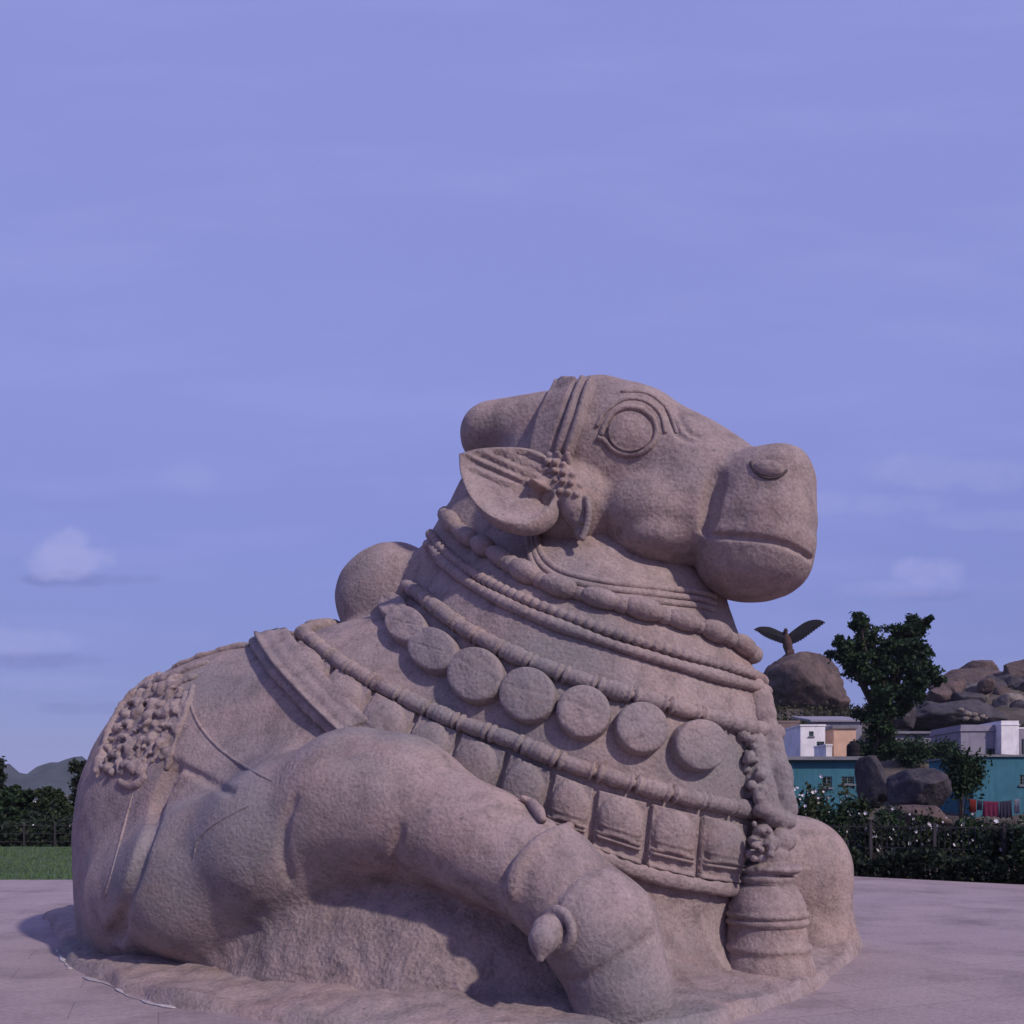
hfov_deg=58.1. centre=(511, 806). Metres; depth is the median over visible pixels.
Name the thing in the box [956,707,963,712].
rubble stone
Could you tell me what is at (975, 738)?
village house
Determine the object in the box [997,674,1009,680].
boulder
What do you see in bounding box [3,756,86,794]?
hills
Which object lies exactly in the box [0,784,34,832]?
belt tree
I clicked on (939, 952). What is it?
pavement
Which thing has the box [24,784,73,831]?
belt tree
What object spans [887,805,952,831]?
boulder
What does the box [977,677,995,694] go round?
boulder
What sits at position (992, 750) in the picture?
window
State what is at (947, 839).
flowering shrub
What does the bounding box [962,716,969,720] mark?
rubble stone
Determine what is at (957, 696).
boulder
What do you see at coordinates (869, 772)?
boulder
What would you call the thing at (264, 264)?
sky
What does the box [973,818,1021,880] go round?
flowering shrub
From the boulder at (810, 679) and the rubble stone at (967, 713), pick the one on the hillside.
the boulder at (810, 679)
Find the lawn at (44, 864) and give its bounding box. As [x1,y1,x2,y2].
[0,847,71,879]
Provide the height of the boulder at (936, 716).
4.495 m
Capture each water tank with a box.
[846,741,859,755]
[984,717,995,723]
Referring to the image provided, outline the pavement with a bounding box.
[0,876,1023,1023]
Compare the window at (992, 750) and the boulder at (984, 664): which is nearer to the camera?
the window at (992, 750)
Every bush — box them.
[890,733,939,767]
[927,736,964,758]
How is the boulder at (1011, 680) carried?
on the hillside
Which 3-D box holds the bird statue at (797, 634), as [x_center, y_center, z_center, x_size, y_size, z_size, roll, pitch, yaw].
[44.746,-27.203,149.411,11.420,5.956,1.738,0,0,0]
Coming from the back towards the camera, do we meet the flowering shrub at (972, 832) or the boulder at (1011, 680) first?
the boulder at (1011, 680)
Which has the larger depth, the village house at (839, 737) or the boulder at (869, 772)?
the village house at (839, 737)
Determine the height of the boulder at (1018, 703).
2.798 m
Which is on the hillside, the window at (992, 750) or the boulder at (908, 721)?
the boulder at (908, 721)
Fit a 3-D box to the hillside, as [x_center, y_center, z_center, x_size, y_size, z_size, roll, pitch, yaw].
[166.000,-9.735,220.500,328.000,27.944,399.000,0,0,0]
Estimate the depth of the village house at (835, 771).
58.00 m
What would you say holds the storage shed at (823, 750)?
on the hillside
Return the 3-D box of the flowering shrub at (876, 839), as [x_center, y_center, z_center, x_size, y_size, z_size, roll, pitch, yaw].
[8.542,0.828,21.870,1.254,1.954,0.931,0,0,19]
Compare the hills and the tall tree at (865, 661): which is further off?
the hills
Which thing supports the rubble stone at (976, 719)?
on the hillside
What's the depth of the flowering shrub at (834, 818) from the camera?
23.33 m
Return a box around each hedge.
[0,799,72,846]
[847,844,1023,884]
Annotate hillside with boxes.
[777,682,1023,877]
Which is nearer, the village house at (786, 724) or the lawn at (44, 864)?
the lawn at (44, 864)
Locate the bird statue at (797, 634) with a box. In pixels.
[754,620,824,655]
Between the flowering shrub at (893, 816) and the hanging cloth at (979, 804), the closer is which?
the flowering shrub at (893, 816)
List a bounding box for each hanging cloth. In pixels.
[969,799,975,812]
[977,800,981,809]
[982,801,998,816]
[999,800,1011,818]
[1014,799,1019,813]
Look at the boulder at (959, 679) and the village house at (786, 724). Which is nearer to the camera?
the village house at (786, 724)
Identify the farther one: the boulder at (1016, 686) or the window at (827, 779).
the boulder at (1016, 686)
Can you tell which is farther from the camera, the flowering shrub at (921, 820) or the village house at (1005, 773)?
the village house at (1005, 773)
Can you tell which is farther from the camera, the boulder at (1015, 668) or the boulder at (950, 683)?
the boulder at (1015, 668)
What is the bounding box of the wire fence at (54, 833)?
[0,824,71,846]
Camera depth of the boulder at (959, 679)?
138.79 m
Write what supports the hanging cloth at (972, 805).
hanging from the washing line
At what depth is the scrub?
139.49 m
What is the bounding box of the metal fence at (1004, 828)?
[828,822,1019,883]
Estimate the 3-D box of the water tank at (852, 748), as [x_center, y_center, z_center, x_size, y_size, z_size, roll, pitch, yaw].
[22.222,-3.636,60.000,0.865,1.260,0.865,0,0,0]
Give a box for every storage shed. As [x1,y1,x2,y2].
[813,744,832,755]
[862,731,930,747]
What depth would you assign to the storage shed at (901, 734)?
92.00 m
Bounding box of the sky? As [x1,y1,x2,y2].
[0,0,1023,773]
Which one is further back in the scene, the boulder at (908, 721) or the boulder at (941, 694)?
the boulder at (941, 694)
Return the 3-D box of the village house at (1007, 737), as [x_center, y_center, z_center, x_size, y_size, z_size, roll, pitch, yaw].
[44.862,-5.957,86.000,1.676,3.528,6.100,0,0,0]
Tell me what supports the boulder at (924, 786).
on the hillside
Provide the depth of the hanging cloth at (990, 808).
43.98 m
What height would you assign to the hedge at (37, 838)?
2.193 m
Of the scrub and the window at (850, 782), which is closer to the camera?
the window at (850, 782)
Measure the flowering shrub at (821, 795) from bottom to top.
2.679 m
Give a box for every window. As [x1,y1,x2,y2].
[822,777,833,788]
[840,777,855,785]
[986,748,994,753]
[1018,775,1023,786]
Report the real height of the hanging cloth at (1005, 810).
0.893 m
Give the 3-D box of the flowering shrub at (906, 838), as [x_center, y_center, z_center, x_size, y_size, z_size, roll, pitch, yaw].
[8.909,1.106,21.038,0.745,1.395,0.844,0,0,0]
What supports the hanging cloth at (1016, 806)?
hanging from the washing line
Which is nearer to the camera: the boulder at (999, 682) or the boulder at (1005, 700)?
the boulder at (1005, 700)
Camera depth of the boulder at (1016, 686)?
140.74 m
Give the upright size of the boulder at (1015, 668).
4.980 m
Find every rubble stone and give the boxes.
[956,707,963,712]
[962,710,971,716]
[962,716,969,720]
[972,716,980,721]
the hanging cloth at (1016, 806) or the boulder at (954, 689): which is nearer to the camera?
the hanging cloth at (1016, 806)
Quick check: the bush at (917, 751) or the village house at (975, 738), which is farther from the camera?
the village house at (975, 738)
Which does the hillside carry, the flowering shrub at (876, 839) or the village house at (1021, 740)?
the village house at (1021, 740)
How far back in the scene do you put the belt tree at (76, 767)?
51.74 m
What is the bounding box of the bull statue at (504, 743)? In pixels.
[42,375,861,1023]
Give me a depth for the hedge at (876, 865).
19.20 m
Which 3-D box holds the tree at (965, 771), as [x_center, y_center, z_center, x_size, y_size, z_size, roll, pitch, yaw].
[24.454,-0.961,50.057,2.867,4.734,2.723,0,0,-37]
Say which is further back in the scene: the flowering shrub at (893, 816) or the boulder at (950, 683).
the boulder at (950, 683)
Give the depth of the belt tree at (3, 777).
51.91 m
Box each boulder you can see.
[763,651,850,711]
[854,755,887,808]
[885,768,951,806]
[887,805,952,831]
[892,703,915,729]
[909,698,1008,730]
[924,701,937,705]
[926,686,951,702]
[928,680,964,691]
[943,668,1003,682]
[947,676,965,691]
[947,686,962,700]
[950,692,985,702]
[959,660,998,670]
[965,683,988,699]
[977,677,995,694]
[985,675,1007,690]
[991,692,1023,706]
[992,686,1009,694]
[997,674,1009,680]
[1003,659,1023,678]
[1004,675,1023,687]
[1009,699,1023,708]
[1013,681,1022,689]
[1019,681,1023,691]
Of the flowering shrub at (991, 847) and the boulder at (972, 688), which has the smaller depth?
the flowering shrub at (991, 847)
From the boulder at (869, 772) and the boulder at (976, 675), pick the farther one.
the boulder at (976, 675)
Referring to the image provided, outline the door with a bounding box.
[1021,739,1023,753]
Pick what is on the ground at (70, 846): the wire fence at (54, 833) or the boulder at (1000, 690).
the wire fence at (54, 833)
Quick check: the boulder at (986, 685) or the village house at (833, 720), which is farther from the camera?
the boulder at (986, 685)
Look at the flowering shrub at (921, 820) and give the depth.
21.47 m
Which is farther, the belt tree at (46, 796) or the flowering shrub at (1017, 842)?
the belt tree at (46, 796)
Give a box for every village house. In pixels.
[777,721,799,728]
[783,724,825,755]
[787,756,863,815]
[791,716,861,740]
[825,725,857,755]
[926,755,1023,816]
[929,725,995,754]
[980,721,1019,754]
[1019,727,1023,754]
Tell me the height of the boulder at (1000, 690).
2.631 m
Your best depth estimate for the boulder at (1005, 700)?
128.99 m
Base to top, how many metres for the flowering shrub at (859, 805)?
2.541 m
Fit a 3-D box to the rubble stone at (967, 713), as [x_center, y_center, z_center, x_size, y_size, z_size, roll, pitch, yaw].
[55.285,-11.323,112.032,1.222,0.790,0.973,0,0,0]
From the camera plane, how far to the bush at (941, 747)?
75.33 m
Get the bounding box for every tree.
[0,756,7,824]
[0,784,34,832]
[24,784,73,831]
[67,758,85,826]
[823,611,948,761]
[937,745,992,818]
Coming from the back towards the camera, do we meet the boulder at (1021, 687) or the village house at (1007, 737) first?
the boulder at (1021, 687)
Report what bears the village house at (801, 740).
on the hillside
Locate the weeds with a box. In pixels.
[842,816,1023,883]
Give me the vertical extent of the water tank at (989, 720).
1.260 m
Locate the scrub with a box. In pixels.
[775,700,1023,741]
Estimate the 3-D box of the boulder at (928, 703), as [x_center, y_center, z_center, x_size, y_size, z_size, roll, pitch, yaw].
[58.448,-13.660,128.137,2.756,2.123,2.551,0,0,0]
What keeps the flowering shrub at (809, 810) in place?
on the ground at (70, 846)
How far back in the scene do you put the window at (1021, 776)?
56.07 m
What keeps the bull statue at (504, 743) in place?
on the pavement
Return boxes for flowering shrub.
[794,785,821,821]
[800,775,834,820]
[817,794,853,843]
[832,779,878,854]
[844,801,899,858]
[871,803,906,864]
[885,824,921,878]
[908,807,946,878]
[928,820,975,879]
[949,806,996,876]
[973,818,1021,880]
[999,813,1023,883]
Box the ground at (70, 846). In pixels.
[0,828,1018,882]

